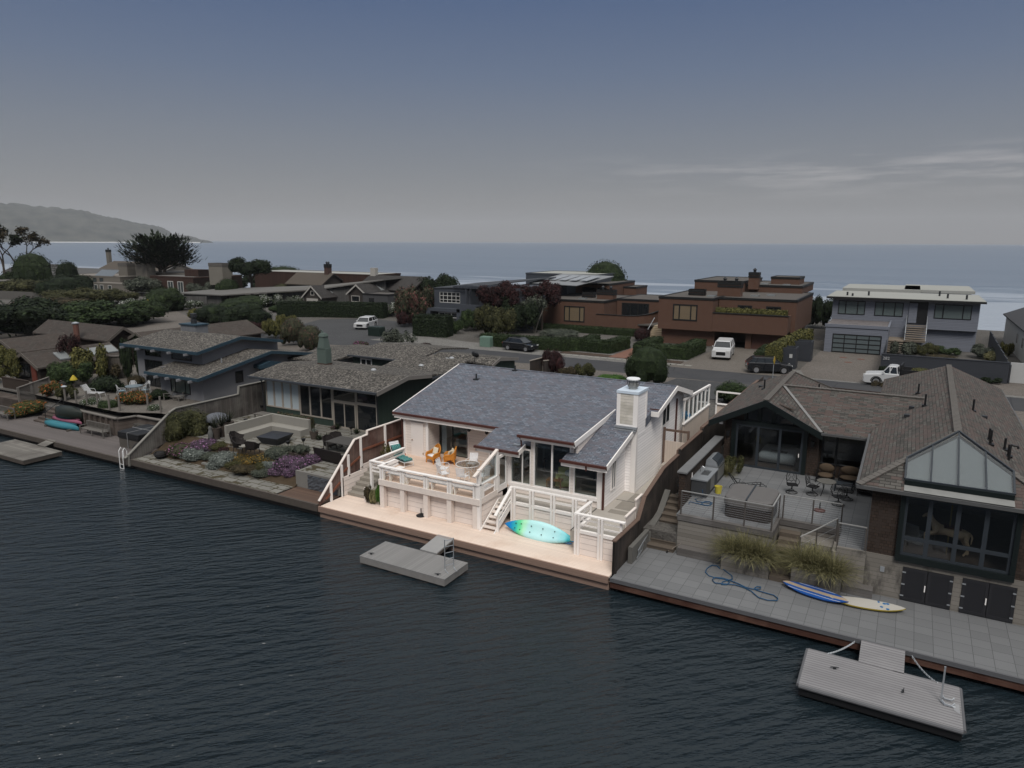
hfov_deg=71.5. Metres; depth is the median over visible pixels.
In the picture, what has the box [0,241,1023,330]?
sea water
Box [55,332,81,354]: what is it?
red tree
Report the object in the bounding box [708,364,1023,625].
shingle house
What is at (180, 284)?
window
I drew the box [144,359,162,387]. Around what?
window
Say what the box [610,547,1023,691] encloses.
paver wharf
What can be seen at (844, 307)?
window
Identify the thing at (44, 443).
gangway
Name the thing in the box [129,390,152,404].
shrub
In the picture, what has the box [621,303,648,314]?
window
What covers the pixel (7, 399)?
cottage deck
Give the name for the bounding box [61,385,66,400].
post lamp
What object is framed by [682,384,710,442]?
glass windbreak
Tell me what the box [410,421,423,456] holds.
closet door
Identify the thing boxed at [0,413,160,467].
grey wharf
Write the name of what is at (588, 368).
shrub
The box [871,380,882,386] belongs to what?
shrub
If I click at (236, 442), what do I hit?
rattan chair
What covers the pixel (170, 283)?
window
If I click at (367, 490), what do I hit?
trailing plant
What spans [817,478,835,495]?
patio table
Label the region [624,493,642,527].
picket screen
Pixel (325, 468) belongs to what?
flagstone patio
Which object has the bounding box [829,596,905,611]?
surfboard
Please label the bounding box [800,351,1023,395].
gravel forecourt
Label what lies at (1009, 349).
shrub
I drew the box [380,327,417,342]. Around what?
shrub
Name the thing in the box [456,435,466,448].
bed
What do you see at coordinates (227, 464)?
shrub
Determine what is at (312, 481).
patio wall
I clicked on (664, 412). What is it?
side window
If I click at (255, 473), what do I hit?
shrub
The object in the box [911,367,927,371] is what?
cuttings load
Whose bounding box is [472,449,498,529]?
wind screen
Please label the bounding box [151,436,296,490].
garden bank
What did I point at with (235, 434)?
rattan chair
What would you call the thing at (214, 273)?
brown box house
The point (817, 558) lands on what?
fountain grass
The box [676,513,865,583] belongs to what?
retaining wall
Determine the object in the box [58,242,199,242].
surf line
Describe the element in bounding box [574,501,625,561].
corner bulkhead
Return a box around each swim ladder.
[444,538,456,573]
[940,666,959,713]
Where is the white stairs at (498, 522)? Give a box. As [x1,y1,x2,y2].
[480,486,520,533]
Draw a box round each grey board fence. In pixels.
[184,296,207,305]
[388,306,396,316]
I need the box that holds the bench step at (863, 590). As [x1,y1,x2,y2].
[841,581,872,598]
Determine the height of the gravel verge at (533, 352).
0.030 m
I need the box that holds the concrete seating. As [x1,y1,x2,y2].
[224,413,310,441]
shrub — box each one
[0,271,12,278]
[0,278,24,290]
[0,295,69,336]
[0,345,22,380]
[2,279,44,291]
[4,409,27,417]
[7,297,89,305]
[9,252,55,280]
[9,399,47,414]
[12,305,60,335]
[31,274,95,294]
[38,288,103,297]
[38,380,62,395]
[46,361,93,384]
[54,259,78,277]
[54,384,78,398]
[57,299,160,324]
[61,308,112,324]
[69,287,124,301]
[69,343,108,382]
[79,397,101,406]
[88,375,126,391]
[97,399,117,411]
[100,300,168,325]
[107,363,125,377]
[109,291,140,300]
[115,391,142,404]
[118,334,138,377]
[119,298,145,304]
[122,276,162,293]
[127,375,145,384]
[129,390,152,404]
[143,286,186,310]
[146,404,162,410]
[150,388,170,399]
[162,406,211,442]
[165,441,190,457]
[179,447,209,461]
[184,300,203,307]
[185,281,214,291]
[187,308,195,318]
[189,438,216,451]
[193,303,226,323]
[199,451,217,459]
[205,412,228,422]
[205,461,220,469]
[207,441,226,449]
[208,451,237,466]
[215,278,240,289]
[217,447,228,452]
[218,299,255,307]
[219,302,272,323]
[223,294,274,305]
[224,461,232,467]
[226,463,254,473]
[231,459,242,465]
[233,453,247,460]
[239,455,254,464]
[242,275,254,287]
[246,465,257,473]
[250,453,264,462]
[250,469,265,477]
[251,321,261,328]
[254,461,265,469]
[257,292,282,306]
[259,467,270,477]
[261,318,284,337]
[262,444,290,460]
[262,461,274,467]
[264,457,276,460]
[267,283,286,293]
[267,468,281,475]
[268,305,276,311]
[269,265,299,269]
[272,454,295,470]
[274,297,297,304]
[275,314,296,322]
[279,317,303,343]
[281,466,295,477]
[286,295,302,300]
[286,455,310,474]
[290,444,310,451]
[297,324,320,349]
[304,453,322,464]
[352,340,368,344]
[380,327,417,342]
[380,443,390,454]
[388,302,394,314]
[393,285,433,317]
[395,311,418,324]
[417,273,459,293]
[453,319,463,333]
[459,309,475,328]
[473,303,517,333]
[497,296,540,331]
[538,328,579,337]
[541,348,565,372]
[558,366,577,374]
[574,362,595,375]
[586,259,627,280]
[598,374,626,379]
[624,344,670,383]
[633,327,650,340]
[714,380,748,401]
[724,455,744,472]
[809,315,818,325]
[811,294,832,328]
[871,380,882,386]
[878,366,886,370]
[890,341,916,354]
[914,342,940,355]
[928,354,959,358]
[938,345,961,354]
[970,343,1005,357]
[980,377,1002,383]
[983,351,1008,360]
[1000,341,1014,355]
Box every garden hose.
[689,489,711,505]
[705,565,777,600]
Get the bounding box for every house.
[1,264,76,273]
[51,248,192,275]
[80,263,232,293]
[119,313,370,400]
[137,263,400,294]
[180,277,402,305]
[247,329,518,431]
[284,261,343,291]
[363,268,426,291]
[392,363,692,509]
[426,270,614,330]
[543,280,660,330]
[658,268,813,348]
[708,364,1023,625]
[824,284,986,354]
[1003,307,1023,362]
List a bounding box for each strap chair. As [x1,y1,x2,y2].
[435,457,449,475]
[435,463,449,478]
[455,468,469,480]
[466,452,477,471]
[476,466,490,482]
[482,457,494,474]
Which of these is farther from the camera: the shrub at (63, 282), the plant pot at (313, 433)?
the shrub at (63, 282)
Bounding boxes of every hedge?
[276,301,387,318]
[277,411,314,429]
[412,313,453,337]
[479,332,583,350]
[535,323,636,336]
[575,334,630,353]
[632,336,706,359]
[715,307,788,315]
[753,344,767,354]
[764,328,813,361]
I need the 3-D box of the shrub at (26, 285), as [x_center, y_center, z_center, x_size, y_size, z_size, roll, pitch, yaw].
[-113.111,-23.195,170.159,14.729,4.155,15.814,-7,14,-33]
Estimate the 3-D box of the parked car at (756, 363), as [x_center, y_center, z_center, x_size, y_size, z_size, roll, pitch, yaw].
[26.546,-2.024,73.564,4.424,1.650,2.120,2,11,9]
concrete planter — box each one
[364,480,379,504]
[720,550,771,579]
[790,563,842,594]
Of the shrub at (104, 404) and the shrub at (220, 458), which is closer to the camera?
the shrub at (220, 458)
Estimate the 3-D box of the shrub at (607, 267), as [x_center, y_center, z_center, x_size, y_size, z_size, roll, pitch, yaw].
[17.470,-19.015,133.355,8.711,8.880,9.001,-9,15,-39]
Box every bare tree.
[0,224,25,272]
[0,226,50,261]
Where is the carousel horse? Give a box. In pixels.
[922,505,972,555]
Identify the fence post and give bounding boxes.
[84,391,87,404]
[107,394,110,409]
[117,395,120,410]
[158,396,161,411]
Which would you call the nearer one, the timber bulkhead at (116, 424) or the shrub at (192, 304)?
the timber bulkhead at (116, 424)
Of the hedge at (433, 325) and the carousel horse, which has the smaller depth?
the carousel horse
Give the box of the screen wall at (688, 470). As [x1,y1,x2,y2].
[677,435,723,510]
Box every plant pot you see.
[209,414,223,439]
[213,413,227,436]
[221,409,234,424]
[287,444,295,456]
[294,447,303,456]
[301,445,309,456]
[309,427,317,439]
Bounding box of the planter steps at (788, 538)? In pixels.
[769,529,833,582]
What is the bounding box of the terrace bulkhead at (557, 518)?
[510,486,586,534]
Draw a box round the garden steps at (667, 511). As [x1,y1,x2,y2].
[628,489,689,563]
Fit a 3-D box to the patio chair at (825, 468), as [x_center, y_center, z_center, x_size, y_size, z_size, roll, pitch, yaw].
[16.951,4.810,38.399,0.880,0.960,0.819,6,13,29]
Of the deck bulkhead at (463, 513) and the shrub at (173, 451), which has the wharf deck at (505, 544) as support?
the deck bulkhead at (463, 513)
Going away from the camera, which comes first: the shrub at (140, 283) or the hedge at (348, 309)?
the hedge at (348, 309)
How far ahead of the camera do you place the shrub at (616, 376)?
68.94 m
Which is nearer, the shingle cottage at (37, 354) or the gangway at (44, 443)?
the gangway at (44, 443)
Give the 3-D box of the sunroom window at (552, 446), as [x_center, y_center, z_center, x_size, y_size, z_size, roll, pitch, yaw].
[2.103,4.198,37.195,2.160,2.800,0.100,6,13,29]
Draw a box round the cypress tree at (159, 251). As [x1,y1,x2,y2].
[115,229,206,271]
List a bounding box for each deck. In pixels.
[0,375,32,406]
[277,486,338,505]
[318,495,612,589]
[369,447,529,528]
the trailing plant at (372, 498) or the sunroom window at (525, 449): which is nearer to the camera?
the sunroom window at (525, 449)
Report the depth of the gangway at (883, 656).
25.42 m
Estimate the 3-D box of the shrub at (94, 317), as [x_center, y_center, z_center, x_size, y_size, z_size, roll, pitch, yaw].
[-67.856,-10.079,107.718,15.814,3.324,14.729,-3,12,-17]
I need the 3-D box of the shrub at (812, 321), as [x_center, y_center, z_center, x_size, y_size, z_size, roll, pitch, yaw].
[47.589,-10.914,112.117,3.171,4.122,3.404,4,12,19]
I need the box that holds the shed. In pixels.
[362,292,396,304]
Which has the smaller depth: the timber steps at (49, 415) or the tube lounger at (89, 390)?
the timber steps at (49, 415)
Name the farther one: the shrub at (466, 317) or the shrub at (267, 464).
the shrub at (466, 317)
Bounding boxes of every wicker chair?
[425,444,440,464]
[443,446,456,464]
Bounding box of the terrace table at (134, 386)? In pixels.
[125,384,142,392]
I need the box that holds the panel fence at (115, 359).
[106,355,130,377]
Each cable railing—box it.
[680,490,780,531]
[782,494,843,527]
[799,518,838,553]
[836,522,867,550]
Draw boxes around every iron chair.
[785,471,799,493]
[805,473,819,495]
[830,487,847,506]
[841,480,856,500]
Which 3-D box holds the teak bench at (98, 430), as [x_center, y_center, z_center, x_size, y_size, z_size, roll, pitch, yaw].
[-31.425,3.398,53.556,2.980,0.940,0.620,6,13,29]
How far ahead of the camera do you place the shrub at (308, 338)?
85.96 m
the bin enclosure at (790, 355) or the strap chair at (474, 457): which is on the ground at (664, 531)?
the bin enclosure at (790, 355)
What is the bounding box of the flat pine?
[227,256,272,287]
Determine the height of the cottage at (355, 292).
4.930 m
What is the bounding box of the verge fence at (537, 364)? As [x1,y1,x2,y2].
[529,357,555,372]
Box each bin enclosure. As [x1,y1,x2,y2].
[782,345,798,368]
[794,339,813,361]
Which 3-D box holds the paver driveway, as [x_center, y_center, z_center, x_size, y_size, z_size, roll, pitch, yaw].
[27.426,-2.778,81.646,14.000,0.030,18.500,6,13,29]
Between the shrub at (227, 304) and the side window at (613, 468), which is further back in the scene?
the shrub at (227, 304)
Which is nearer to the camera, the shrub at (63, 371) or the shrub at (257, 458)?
the shrub at (257, 458)
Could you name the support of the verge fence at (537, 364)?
on the gravel verge at (294, 346)
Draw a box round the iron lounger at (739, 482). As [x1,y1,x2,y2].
[728,472,763,487]
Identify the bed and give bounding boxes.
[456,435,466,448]
[759,444,799,465]
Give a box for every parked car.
[353,315,377,328]
[502,336,538,351]
[711,337,734,358]
[745,355,792,373]
[863,362,928,385]
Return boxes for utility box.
[368,326,384,336]
[480,336,492,346]
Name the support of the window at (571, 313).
in the terracotta house at (625, 304)
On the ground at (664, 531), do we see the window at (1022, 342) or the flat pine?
the flat pine
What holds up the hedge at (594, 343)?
on the ground at (664, 531)
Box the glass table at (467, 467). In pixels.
[456,460,479,478]
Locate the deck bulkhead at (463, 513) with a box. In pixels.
[387,487,502,524]
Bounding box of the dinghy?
[55,404,82,419]
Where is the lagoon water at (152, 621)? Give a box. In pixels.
[0,435,1023,767]
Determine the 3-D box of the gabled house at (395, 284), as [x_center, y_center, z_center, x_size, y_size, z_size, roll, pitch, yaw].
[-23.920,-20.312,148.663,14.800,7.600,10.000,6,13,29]
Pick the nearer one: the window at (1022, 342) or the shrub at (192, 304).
the window at (1022, 342)
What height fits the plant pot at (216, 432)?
1.843 m
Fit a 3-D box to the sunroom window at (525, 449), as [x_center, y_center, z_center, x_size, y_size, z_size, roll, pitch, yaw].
[0.479,4.406,38.164,1.260,2.000,0.100,6,13,29]
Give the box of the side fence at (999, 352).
[988,331,1011,383]
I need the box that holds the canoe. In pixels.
[44,419,78,430]
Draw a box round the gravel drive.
[400,328,490,347]
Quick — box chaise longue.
[389,440,413,466]
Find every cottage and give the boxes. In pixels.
[0,319,264,381]
[301,285,353,301]
[346,282,390,301]
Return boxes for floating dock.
[0,439,61,464]
[360,541,467,585]
[796,648,966,740]
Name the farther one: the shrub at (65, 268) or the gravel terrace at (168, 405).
the shrub at (65, 268)
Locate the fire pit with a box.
[257,431,292,445]
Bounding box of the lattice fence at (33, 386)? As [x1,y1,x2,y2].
[16,377,49,401]
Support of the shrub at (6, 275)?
on the ground at (664, 531)
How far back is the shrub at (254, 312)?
112.52 m
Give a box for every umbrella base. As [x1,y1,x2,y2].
[416,508,423,517]
[814,502,825,512]
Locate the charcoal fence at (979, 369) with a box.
[880,340,1010,383]
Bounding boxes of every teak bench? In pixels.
[0,405,15,420]
[79,420,110,438]
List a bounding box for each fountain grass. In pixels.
[701,528,755,563]
[705,522,785,570]
[722,461,738,477]
[731,532,796,573]
[768,534,834,581]
[778,538,855,587]
[794,544,867,593]
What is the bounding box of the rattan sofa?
[313,447,343,463]
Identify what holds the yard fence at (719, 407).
on the ground at (664, 531)
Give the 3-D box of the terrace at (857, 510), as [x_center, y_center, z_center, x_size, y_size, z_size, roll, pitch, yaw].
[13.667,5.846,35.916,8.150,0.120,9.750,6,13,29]
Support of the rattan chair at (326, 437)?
on the flagstone patio
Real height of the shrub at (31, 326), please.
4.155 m
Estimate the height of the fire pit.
0.600 m
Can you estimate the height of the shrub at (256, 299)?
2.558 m
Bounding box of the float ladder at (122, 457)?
[118,447,126,468]
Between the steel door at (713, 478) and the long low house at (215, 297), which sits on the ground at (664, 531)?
the long low house at (215, 297)
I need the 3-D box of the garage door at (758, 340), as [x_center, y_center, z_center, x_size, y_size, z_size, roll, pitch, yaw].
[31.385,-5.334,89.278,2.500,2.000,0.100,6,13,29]
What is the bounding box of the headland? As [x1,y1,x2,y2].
[0,203,212,242]
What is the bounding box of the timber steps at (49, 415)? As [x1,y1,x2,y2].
[33,407,54,423]
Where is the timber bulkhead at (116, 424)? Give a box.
[56,405,160,435]
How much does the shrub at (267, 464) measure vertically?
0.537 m
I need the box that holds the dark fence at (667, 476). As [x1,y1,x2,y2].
[612,380,758,574]
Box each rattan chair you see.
[229,431,243,445]
[231,437,245,452]
[244,441,260,454]
[322,435,336,448]
[329,431,341,447]
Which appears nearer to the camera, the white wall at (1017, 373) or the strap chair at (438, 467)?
the strap chair at (438, 467)
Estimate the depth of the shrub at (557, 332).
98.52 m
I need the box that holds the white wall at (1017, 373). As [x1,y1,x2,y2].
[1009,362,1023,383]
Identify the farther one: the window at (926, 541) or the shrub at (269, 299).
the shrub at (269, 299)
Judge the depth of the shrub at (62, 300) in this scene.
135.71 m
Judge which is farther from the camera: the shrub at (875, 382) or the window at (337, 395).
the shrub at (875, 382)
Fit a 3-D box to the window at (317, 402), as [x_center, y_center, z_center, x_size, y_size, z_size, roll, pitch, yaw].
[-14.526,1.307,52.715,3.280,2.400,0.100,6,13,29]
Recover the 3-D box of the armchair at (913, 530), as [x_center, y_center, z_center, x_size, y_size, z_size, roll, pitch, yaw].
[17.179,6.267,30.400,0.960,0.810,1.100,-6,13,-30]
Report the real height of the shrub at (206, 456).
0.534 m
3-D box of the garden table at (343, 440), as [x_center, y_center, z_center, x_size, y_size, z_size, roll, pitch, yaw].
[-10.830,4.015,46.020,1.900,0.750,1.500,6,13,29]
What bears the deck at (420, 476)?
on the wharf deck at (505, 544)
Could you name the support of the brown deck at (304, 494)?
on the flagstone path at (249, 487)
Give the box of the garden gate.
[662,427,689,462]
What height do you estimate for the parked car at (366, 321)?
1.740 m
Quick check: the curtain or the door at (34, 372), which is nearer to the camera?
the curtain
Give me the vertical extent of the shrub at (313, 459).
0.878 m
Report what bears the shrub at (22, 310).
on the ground at (664, 531)
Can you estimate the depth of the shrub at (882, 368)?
72.77 m
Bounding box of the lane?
[112,304,205,329]
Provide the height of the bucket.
0.380 m
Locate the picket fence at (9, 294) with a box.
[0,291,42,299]
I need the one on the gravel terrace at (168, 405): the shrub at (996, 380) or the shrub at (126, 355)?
the shrub at (126, 355)
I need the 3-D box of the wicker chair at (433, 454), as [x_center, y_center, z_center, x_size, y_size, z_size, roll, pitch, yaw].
[-4.647,4.142,42.401,0.826,1.077,0.801,11,15,42]
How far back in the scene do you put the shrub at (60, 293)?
145.26 m
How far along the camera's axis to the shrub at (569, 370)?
70.47 m
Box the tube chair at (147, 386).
[139,383,150,393]
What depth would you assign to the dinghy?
55.28 m
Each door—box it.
[30,365,37,381]
[333,401,356,429]
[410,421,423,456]
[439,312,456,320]
[441,426,467,457]
[499,454,506,490]
[710,474,714,489]
[717,464,723,480]
[734,423,803,474]
[751,334,771,348]
[831,333,881,354]
[900,566,927,603]
[924,571,953,609]
[959,578,989,616]
[985,583,1016,622]
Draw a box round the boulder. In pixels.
[153,451,167,457]
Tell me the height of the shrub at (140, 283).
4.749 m
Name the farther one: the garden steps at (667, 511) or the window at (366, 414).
the window at (366, 414)
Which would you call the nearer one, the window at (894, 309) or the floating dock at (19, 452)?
the floating dock at (19, 452)
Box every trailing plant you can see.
[363,486,371,501]
[369,488,376,503]
[375,485,379,503]
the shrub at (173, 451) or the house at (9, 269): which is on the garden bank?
the shrub at (173, 451)
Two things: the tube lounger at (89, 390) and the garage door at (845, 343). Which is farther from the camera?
the garage door at (845, 343)
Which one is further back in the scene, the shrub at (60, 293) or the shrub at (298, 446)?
the shrub at (60, 293)
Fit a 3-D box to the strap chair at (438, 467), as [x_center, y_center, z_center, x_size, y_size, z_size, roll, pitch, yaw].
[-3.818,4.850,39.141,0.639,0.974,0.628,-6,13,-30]
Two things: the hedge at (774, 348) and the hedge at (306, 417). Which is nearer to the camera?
the hedge at (306, 417)
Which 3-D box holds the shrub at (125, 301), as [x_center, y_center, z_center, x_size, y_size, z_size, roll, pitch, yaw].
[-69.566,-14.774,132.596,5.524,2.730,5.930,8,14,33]
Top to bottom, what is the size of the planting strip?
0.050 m
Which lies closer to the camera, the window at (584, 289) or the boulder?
the boulder
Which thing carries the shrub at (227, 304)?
on the ground at (664, 531)
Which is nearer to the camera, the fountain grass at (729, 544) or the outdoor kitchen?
the fountain grass at (729, 544)
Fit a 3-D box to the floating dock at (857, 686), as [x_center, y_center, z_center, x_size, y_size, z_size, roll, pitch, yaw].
[12.331,10.339,23.932,4.901,0.410,2.628,6,13,29]
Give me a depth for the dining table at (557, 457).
40.80 m
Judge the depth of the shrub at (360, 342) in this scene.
87.24 m
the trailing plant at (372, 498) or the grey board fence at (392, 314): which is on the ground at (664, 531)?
the grey board fence at (392, 314)
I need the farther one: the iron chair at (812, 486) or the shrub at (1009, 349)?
the shrub at (1009, 349)
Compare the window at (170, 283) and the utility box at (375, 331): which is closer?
the utility box at (375, 331)
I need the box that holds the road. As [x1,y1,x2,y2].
[342,340,1023,410]
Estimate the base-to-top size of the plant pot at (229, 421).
1.800 m
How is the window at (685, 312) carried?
in the terracotta house at (686, 315)
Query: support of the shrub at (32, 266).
on the ground at (664, 531)
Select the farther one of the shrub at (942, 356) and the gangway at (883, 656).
the shrub at (942, 356)
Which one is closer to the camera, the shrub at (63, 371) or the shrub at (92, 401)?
the shrub at (92, 401)
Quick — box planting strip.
[562,351,683,363]
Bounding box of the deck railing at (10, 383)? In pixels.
[1,376,29,390]
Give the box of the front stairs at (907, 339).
[887,316,927,352]
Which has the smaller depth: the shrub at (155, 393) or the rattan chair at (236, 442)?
the rattan chair at (236, 442)
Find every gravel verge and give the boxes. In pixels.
[100,322,1023,426]
[218,321,1023,397]
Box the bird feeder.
[70,375,77,387]
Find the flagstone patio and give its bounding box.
[196,414,365,476]
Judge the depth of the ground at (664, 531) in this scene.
87.40 m
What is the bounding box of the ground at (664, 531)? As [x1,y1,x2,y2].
[0,293,1021,612]
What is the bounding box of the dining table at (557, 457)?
[543,454,594,479]
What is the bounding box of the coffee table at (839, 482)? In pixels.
[834,480,852,493]
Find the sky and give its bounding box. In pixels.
[0,0,1023,244]
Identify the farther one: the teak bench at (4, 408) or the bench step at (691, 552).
the teak bench at (4, 408)
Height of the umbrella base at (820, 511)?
0.420 m
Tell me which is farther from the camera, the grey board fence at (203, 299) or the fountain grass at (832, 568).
the grey board fence at (203, 299)
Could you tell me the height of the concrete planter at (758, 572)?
0.820 m
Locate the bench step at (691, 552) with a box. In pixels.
[677,544,720,563]
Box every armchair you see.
[555,466,575,486]
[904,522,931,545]
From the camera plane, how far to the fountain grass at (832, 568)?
29.66 m
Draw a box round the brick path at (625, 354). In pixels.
[609,342,664,357]
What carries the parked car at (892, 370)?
on the road
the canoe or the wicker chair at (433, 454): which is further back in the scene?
the canoe
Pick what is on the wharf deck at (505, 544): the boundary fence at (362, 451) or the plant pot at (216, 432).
the boundary fence at (362, 451)
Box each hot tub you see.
[118,424,154,448]
[724,484,778,523]
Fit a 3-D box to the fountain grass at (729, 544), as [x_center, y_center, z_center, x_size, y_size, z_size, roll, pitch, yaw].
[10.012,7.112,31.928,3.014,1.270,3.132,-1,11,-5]
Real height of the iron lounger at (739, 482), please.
1.057 m
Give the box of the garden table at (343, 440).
[325,436,353,449]
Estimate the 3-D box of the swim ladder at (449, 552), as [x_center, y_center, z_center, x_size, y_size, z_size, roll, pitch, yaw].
[-2.768,7.768,32.116,0.482,1.521,0.374,-6,13,-30]
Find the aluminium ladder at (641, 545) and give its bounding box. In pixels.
[637,531,649,557]
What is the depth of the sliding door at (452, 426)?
43.55 m
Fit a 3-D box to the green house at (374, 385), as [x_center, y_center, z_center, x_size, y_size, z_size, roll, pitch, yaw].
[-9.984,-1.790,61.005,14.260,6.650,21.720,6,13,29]
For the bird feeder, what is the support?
on the gravel terrace at (168, 405)
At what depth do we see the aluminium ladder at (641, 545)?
33.37 m
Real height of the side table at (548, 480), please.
0.550 m
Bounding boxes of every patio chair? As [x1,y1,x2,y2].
[815,462,835,481]
[838,465,859,482]
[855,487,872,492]
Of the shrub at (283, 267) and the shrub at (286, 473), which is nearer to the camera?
the shrub at (286, 473)
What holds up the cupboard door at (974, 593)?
in the shingle house at (893, 435)
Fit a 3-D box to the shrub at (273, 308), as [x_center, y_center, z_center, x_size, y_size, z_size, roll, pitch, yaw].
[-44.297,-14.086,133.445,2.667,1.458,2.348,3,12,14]
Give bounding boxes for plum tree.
[476,280,520,307]
[519,280,562,329]
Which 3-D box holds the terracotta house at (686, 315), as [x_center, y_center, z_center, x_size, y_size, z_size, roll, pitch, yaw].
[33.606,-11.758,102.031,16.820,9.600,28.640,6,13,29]
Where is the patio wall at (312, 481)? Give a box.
[295,470,340,495]
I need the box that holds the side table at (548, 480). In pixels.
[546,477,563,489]
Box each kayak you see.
[52,414,81,424]
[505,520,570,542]
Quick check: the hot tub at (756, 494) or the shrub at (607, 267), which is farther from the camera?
the shrub at (607, 267)
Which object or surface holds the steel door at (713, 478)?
in the outdoor kitchen
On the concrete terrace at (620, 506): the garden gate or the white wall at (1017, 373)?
the garden gate
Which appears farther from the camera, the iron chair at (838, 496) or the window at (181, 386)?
the window at (181, 386)
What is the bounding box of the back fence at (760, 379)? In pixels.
[758,376,880,392]
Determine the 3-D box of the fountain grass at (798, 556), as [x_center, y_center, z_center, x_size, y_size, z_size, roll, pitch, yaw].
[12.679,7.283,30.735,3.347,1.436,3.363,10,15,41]
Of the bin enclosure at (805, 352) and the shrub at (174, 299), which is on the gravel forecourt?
the bin enclosure at (805, 352)
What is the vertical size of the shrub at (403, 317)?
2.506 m
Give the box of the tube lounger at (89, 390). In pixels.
[80,384,105,397]
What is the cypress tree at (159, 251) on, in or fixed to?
on the ground at (664, 531)
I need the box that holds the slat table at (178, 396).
[172,395,184,401]
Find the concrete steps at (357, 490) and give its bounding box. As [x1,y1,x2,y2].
[348,458,402,497]
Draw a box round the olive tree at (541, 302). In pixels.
[521,293,547,332]
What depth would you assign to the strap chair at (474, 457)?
41.11 m
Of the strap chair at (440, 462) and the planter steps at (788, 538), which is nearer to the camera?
the planter steps at (788, 538)
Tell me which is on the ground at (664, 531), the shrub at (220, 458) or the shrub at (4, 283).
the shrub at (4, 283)
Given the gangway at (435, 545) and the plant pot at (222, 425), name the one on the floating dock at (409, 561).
the gangway at (435, 545)
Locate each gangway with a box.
[37,439,55,446]
[420,535,452,554]
[858,640,904,673]
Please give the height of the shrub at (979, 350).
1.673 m
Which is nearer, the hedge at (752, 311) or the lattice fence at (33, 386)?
the lattice fence at (33, 386)
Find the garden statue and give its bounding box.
[208,426,213,438]
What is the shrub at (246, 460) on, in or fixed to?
on the garden bank
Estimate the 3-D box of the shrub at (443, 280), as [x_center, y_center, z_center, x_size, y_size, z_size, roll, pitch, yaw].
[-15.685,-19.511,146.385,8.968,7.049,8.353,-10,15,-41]
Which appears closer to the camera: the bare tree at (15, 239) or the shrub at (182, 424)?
the shrub at (182, 424)
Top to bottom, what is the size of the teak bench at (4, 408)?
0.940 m
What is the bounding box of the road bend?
[261,319,412,344]
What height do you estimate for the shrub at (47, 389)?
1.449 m
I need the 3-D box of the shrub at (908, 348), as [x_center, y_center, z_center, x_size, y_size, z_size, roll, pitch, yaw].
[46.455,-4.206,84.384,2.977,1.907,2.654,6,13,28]
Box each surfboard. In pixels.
[782,581,848,602]
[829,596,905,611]
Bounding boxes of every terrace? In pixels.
[31,365,201,413]
[498,462,666,540]
[676,465,871,550]
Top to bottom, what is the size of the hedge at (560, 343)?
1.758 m
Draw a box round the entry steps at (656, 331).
[649,318,661,336]
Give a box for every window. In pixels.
[18,362,30,376]
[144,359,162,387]
[145,349,160,356]
[167,281,173,287]
[170,379,190,394]
[171,353,191,360]
[177,281,183,291]
[235,370,243,382]
[265,380,299,410]
[299,385,332,419]
[332,389,355,403]
[351,295,359,301]
[356,393,375,405]
[356,403,376,431]
[360,358,371,364]
[440,292,459,302]
[511,449,530,485]
[512,446,530,480]
[533,442,570,492]
[564,306,584,321]
[573,468,597,497]
[582,287,595,291]
[611,459,616,490]
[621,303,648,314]
[663,408,665,424]
[666,402,669,421]
[672,304,697,320]
[738,305,751,308]
[744,407,794,425]
[766,306,780,309]
[820,436,859,468]
[838,300,865,314]
[874,302,903,316]
[900,497,1017,574]
[934,304,972,319]
[1020,337,1023,349]
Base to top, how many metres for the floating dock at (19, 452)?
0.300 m
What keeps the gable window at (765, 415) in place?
in the shingle house at (893, 435)
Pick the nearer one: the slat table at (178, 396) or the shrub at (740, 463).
the shrub at (740, 463)
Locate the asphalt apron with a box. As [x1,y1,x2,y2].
[664,378,749,402]
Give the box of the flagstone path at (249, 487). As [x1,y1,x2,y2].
[130,454,319,514]
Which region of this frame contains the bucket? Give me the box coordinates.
[715,485,721,493]
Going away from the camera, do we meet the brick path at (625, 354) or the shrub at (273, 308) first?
the brick path at (625, 354)
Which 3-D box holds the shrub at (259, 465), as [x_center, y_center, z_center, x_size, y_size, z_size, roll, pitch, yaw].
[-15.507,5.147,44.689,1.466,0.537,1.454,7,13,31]
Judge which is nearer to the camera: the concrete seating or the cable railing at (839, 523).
the cable railing at (839, 523)
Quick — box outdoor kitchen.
[691,452,724,497]
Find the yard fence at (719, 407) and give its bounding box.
[715,391,740,413]
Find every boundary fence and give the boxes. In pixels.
[124,380,265,465]
[318,418,403,505]
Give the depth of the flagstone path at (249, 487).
43.73 m
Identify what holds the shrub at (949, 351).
on the ground at (664, 531)
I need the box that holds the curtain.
[442,425,446,451]
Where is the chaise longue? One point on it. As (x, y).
(401, 458)
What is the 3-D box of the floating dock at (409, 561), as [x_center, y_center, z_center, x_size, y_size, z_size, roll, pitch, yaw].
[-4.648,8.413,33.490,4.880,0.340,1.930,6,13,29]
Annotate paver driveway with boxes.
[670,347,789,375]

